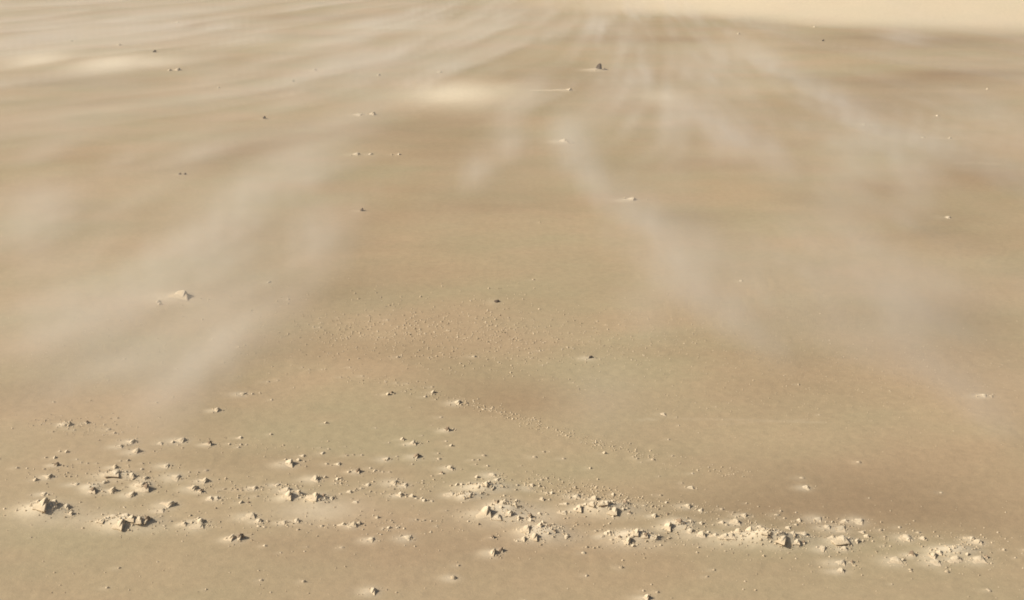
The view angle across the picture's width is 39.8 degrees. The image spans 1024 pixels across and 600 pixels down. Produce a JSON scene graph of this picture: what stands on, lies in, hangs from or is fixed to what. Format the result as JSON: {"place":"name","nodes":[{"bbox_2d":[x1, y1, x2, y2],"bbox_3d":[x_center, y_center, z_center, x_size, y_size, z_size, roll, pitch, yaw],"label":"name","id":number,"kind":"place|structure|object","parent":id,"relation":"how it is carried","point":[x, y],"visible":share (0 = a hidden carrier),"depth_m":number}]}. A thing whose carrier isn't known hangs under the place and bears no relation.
{"place":"outdoors","nodes":[
{"label":"outdoors","id":0,"kind":"place"},
{"bbox_2d":[0,0,1023,599],"bbox_3d":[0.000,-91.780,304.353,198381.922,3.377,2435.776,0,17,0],"label":"sand ground","id":1,"kind":"structure","parent":0,"point":[728,144],"depth_m":5.55},
{"bbox_2d":[32,497,49,512],"bbox_3d":[-1.222,0.526,3.665,0.040,0.026,0.074,-2,17,-7],"label":"sand clod","id":2,"kind":"object","parent":1,"relation":"on","point":[42,504],"visible":1,"depth_m":3.65},
{"bbox_2d":[42,474,52,478],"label":"sand clod","id":3,"kind":"object","parent":1,"relation":"on","point":[49,476],"visible":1,"depth_m":3.87},
{"bbox_2d":[51,499,57,507],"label":"sand clod","id":4,"kind":"object","parent":1,"relation":"on","point":[55,502],"visible":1,"depth_m":3.68},
{"bbox_2d":[87,487,95,493],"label":"sand clod","id":5,"kind":"object","parent":1,"relation":"on","point":[92,490],"visible":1,"depth_m":3.77},
{"bbox_2d":[103,469,119,476],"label":"sand clod","id":6,"kind":"object","parent":1,"relation":"on","point":[115,473],"visible":1,"depth_m":3.87},
{"bbox_2d":[108,487,116,493],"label":"sand clod","id":7,"kind":"object","parent":1,"relation":"on","point":[112,489],"visible":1,"depth_m":3.78},
{"bbox_2d":[112,519,124,530],"bbox_3d":[-0.994,0.565,3.573,0.032,0.022,0.053,-1,17,-3],"label":"sand clod","id":8,"kind":"object","parent":1,"relation":"on","point":[120,524],"visible":1,"depth_m":3.57},
{"bbox_2d":[125,515,133,522],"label":"sand clod","id":9,"kind":"object","parent":1,"relation":"on","point":[130,518],"visible":1,"depth_m":3.58},
{"bbox_2d":[125,491,134,497],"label":"sand clod","id":10,"kind":"object","parent":1,"relation":"on","point":[130,494],"visible":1,"depth_m":3.76},
{"bbox_2d":[130,448,140,453],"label":"sand clod","id":11,"kind":"object","parent":1,"relation":"on","point":[136,450],"visible":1,"depth_m":4.04},
{"bbox_2d":[131,516,141,524],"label":"sand clod","id":12,"kind":"object","parent":1,"relation":"on","point":[138,520],"visible":1,"depth_m":3.58},
{"bbox_2d":[135,483,148,491],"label":"sand clod","id":13,"kind":"object","parent":1,"relation":"on","point":[145,488],"visible":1,"depth_m":3.79},
{"bbox_2d":[143,516,151,524],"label":"sand clod","id":14,"kind":"object","parent":1,"relation":"on","point":[146,519],"visible":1,"depth_m":3.59},
{"bbox_2d":[160,463,169,468],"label":"sand clod","id":15,"kind":"object","parent":1,"relation":"on","point":[165,466],"visible":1,"depth_m":3.94},
{"bbox_2d":[159,501,176,508],"bbox_3d":[-0.905,0.533,3.705,0.045,0.016,0.047,7,18,21],"label":"sand clod","id":16,"kind":"object","parent":1,"relation":"on","point":[169,504],"visible":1,"depth_m":3.70},
{"bbox_2d":[171,474,180,481],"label":"sand clod","id":17,"kind":"object","parent":1,"relation":"on","point":[175,477],"visible":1,"depth_m":3.86},
{"bbox_2d":[167,290,187,300],"bbox_3d":[-1.310,-0.018,5.493,0.101,0.033,0.135,-6,18,-18],"label":"sand clod","id":18,"kind":"object","parent":1,"relation":"on","point":[182,294],"visible":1,"depth_m":5.49},
{"bbox_2d":[174,438,185,442],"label":"sand clod","id":19,"kind":"object","parent":1,"relation":"on","point":[180,440],"visible":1,"depth_m":4.12},
{"bbox_2d":[186,485,197,490],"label":"sand clod","id":20,"kind":"object","parent":1,"relation":"on","point":[193,487],"visible":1,"depth_m":3.80},
{"bbox_2d":[189,522,203,529],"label":"sand clod","id":21,"kind":"object","parent":1,"relation":"on","point":[200,525],"visible":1,"depth_m":3.58},
{"bbox_2d":[224,534,235,540],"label":"sand clod","id":22,"kind":"object","parent":1,"relation":"on","point":[230,537],"visible":1,"depth_m":3.50},
{"bbox_2d":[236,533,244,540],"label":"sand clod","id":23,"kind":"object","parent":1,"relation":"on","point":[240,536],"visible":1,"depth_m":3.51},
{"bbox_2d":[241,512,254,519],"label":"sand clod","id":24,"kind":"object","parent":1,"relation":"on","point":[251,515],"visible":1,"depth_m":3.63},
{"bbox_2d":[253,518,261,523],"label":"sand clod","id":25,"kind":"object","parent":1,"relation":"on","point":[258,520],"visible":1,"depth_m":3.60},
{"bbox_2d":[279,487,289,491],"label":"sand clod","id":26,"kind":"object","parent":1,"relation":"on","point":[285,489],"visible":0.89,"depth_m":3.79},
{"bbox_2d":[282,490,291,500],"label":"sand clod","id":27,"kind":"object","parent":1,"relation":"on","point":[287,495],"visible":1,"depth_m":3.73},
{"bbox_2d":[285,459,292,467],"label":"sand clod","id":28,"kind":"object","parent":1,"relation":"on","point":[289,462],"visible":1,"depth_m":3.94},
{"bbox_2d":[305,492,318,501],"bbox_3d":[-0.528,0.516,3.727,0.035,0.019,0.046,0,17,1],"label":"sand clod","id":29,"kind":"object","parent":1,"relation":"on","point":[314,495],"visible":1,"depth_m":3.72},
{"bbox_2d":[310,475,317,481],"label":"sand clod","id":30,"kind":"object","parent":1,"relation":"on","point":[314,478],"visible":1,"depth_m":3.85},
{"bbox_2d":[348,521,356,527],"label":"sand clod","id":31,"kind":"object","parent":1,"relation":"on","point":[353,525],"visible":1,"depth_m":3.58},
{"bbox_2d":[370,587,375,595],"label":"sand clod","id":32,"kind":"object","parent":1,"relation":"on","point":[372,590],"visible":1,"depth_m":3.25},
{"bbox_2d":[390,480,397,485],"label":"sand clod","id":33,"kind":"object","parent":1,"relation":"on","point":[393,482],"visible":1,"depth_m":3.83},
{"bbox_2d":[401,535,411,540],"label":"sand clod","id":34,"kind":"object","parent":1,"relation":"on","point":[407,537],"visible":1,"depth_m":3.51},
{"bbox_2d":[443,492,453,496],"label":"sand clod","id":35,"kind":"object","parent":1,"relation":"on","point":[450,494],"visible":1,"depth_m":3.76},
{"bbox_2d":[476,506,491,518],"bbox_3d":[-0.073,0.544,3.639,0.044,0.028,0.058,-3,17,-11],"label":"sand clod","id":36,"kind":"object","parent":1,"relation":"on","point":[486,510],"visible":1,"depth_m":3.63},
{"bbox_2d":[489,548,495,556],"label":"sand clod","id":37,"kind":"object","parent":1,"relation":"on","point":[492,552],"visible":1,"depth_m":3.43},
{"bbox_2d":[491,514,501,520],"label":"sand clod","id":38,"kind":"object","parent":1,"relation":"on","point":[497,517],"visible":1,"depth_m":3.61},
{"bbox_2d":[505,510,512,516],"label":"sand clod","id":39,"kind":"object","parent":1,"relation":"on","point":[508,513],"visible":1,"depth_m":3.63},
{"bbox_2d":[0,66,1023,598],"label":"sand crumbs","id":40,"kind":"object","parent":1,"relation":"on","point":[554,526],"visible":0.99,"depth_m":3.81},
{"bbox_2d":[521,525,529,533],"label":"sand clod","id":41,"kind":"object","parent":1,"relation":"on","point":[525,528],"visible":1,"depth_m":3.54},
{"bbox_2d":[529,533,537,540],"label":"sand clod","id":42,"kind":"object","parent":1,"relation":"on","point":[534,536],"visible":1,"depth_m":3.51},
{"bbox_2d":[539,88,571,90],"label":"sand clod","id":43,"kind":"object","parent":1,"relation":"on","point":[568,89],"visible":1,"depth_m":10.67},
{"bbox_2d":[573,504,581,512],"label":"sand clod","id":44,"kind":"object","parent":1,"relation":"on","point":[579,508],"visible":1,"depth_m":3.66},
{"bbox_2d":[606,507,617,515],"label":"sand clod","id":45,"kind":"object","parent":1,"relation":"on","point":[614,511],"visible":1,"depth_m":3.65},
{"bbox_2d":[622,537,630,544],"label":"sand clod","id":46,"kind":"object","parent":1,"relation":"on","point":[628,541],"visible":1,"depth_m":3.49},
{"bbox_2d":[629,528,638,536],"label":"sand clod","id":47,"kind":"object","parent":1,"relation":"on","point":[636,530],"visible":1,"depth_m":3.52},
{"bbox_2d":[662,522,671,531],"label":"sand clod","id":48,"kind":"object","parent":1,"relation":"on","point":[667,526],"visible":1,"depth_m":3.57},
{"bbox_2d":[674,518,682,524],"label":"sand clod","id":49,"kind":"object","parent":1,"relation":"on","point":[679,520],"visible":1,"depth_m":3.58},
{"bbox_2d":[686,528,693,533],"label":"sand clod","id":50,"kind":"object","parent":1,"relation":"on","point":[689,530],"visible":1,"depth_m":3.56},
{"bbox_2d":[696,530,705,537],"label":"sand clod","id":51,"kind":"object","parent":1,"relation":"on","point":[700,534],"visible":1,"depth_m":3.53},
{"bbox_2d":[718,533,729,539],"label":"sand clod","id":52,"kind":"object","parent":1,"relation":"on","point":[725,535],"visible":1,"depth_m":3.52},
{"bbox_2d":[725,532,735,539],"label":"sand clod","id":53,"kind":"object","parent":1,"relation":"on","point":[731,536],"visible":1,"depth_m":3.51},
{"bbox_2d":[729,518,741,525],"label":"sand clod","id":54,"kind":"object","parent":1,"relation":"on","point":[734,521],"visible":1,"depth_m":3.60},
{"bbox_2d":[731,528,740,532],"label":"sand clod","id":55,"kind":"object","parent":1,"relation":"on","point":[737,530],"visible":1,"depth_m":3.53},
{"bbox_2d":[774,535,786,545],"bbox_3d":[0.663,0.590,3.495,0.036,0.014,0.050,5,18,15],"label":"sand clod","id":56,"kind":"object","parent":1,"relation":"on","point":[782,540],"visible":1,"depth_m":3.49},
{"bbox_2d":[793,539,799,544],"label":"sand clod","id":57,"kind":"object","parent":1,"relation":"on","point":[796,542],"visible":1,"depth_m":3.49},
{"bbox_2d":[795,532,807,535],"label":"sand clod","id":58,"kind":"object","parent":1,"relation":"on","point":[804,533],"visible":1,"depth_m":3.54},
{"bbox_2d":[818,545,826,551],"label":"sand clod","id":59,"kind":"object","parent":1,"relation":"on","point":[822,548],"visible":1,"depth_m":3.48},
{"bbox_2d":[831,535,849,544],"bbox_3d":[0.814,0.595,3.510,0.041,0.013,0.046,-6,18,-20],"label":"sand clod","id":60,"kind":"object","parent":1,"relation":"on","point":[841,540],"visible":1,"depth_m":3.50},
{"bbox_2d":[835,525,845,531],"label":"sand clod","id":61,"kind":"object","parent":1,"relation":"on","point":[841,528],"visible":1,"depth_m":3.58},
{"bbox_2d":[835,560,845,566],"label":"sand clod","id":62,"kind":"object","parent":1,"relation":"on","point":[841,562],"visible":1,"depth_m":3.40},
{"bbox_2d":[851,518,863,524],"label":"sand clod","id":63,"kind":"object","parent":1,"relation":"on","point":[859,521],"visible":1,"depth_m":3.62},
{"bbox_2d":[888,556,903,563],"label":"sand clod","id":64,"kind":"object","parent":1,"relation":"on","point":[896,560],"visible":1,"depth_m":3.41},
{"bbox_2d":[898,534,912,540],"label":"sand clod","id":65,"kind":"object","parent":1,"relation":"on","point":[904,537],"visible":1,"depth_m":3.53},
{"bbox_2d":[908,550,915,556],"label":"sand clod","id":66,"kind":"object","parent":1,"relation":"on","point":[911,553],"visible":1,"depth_m":3.44},
{"bbox_2d":[926,552,936,558],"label":"sand clod","id":67,"kind":"object","parent":1,"relation":"on","point":[933,554],"visible":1,"depth_m":3.43},
{"bbox_2d":[927,559,941,566],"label":"sand clod","id":68,"kind":"object","parent":1,"relation":"on","point":[937,562],"visible":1,"depth_m":3.40},
{"bbox_2d":[947,555,962,562],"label":"sand clod","id":69,"kind":"object","parent":1,"relation":"on","point":[956,558],"visible":1,"depth_m":3.42},
{"bbox_2d":[971,539,982,544],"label":"sand clod","id":70,"kind":"object","parent":1,"relation":"on","point":[977,541],"visible":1,"depth_m":3.50},
{"bbox_2d":[972,556,987,563],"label":"sand clod","id":71,"kind":"object","parent":1,"relation":"on","point":[977,560],"visible":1,"depth_m":3.41}
]}

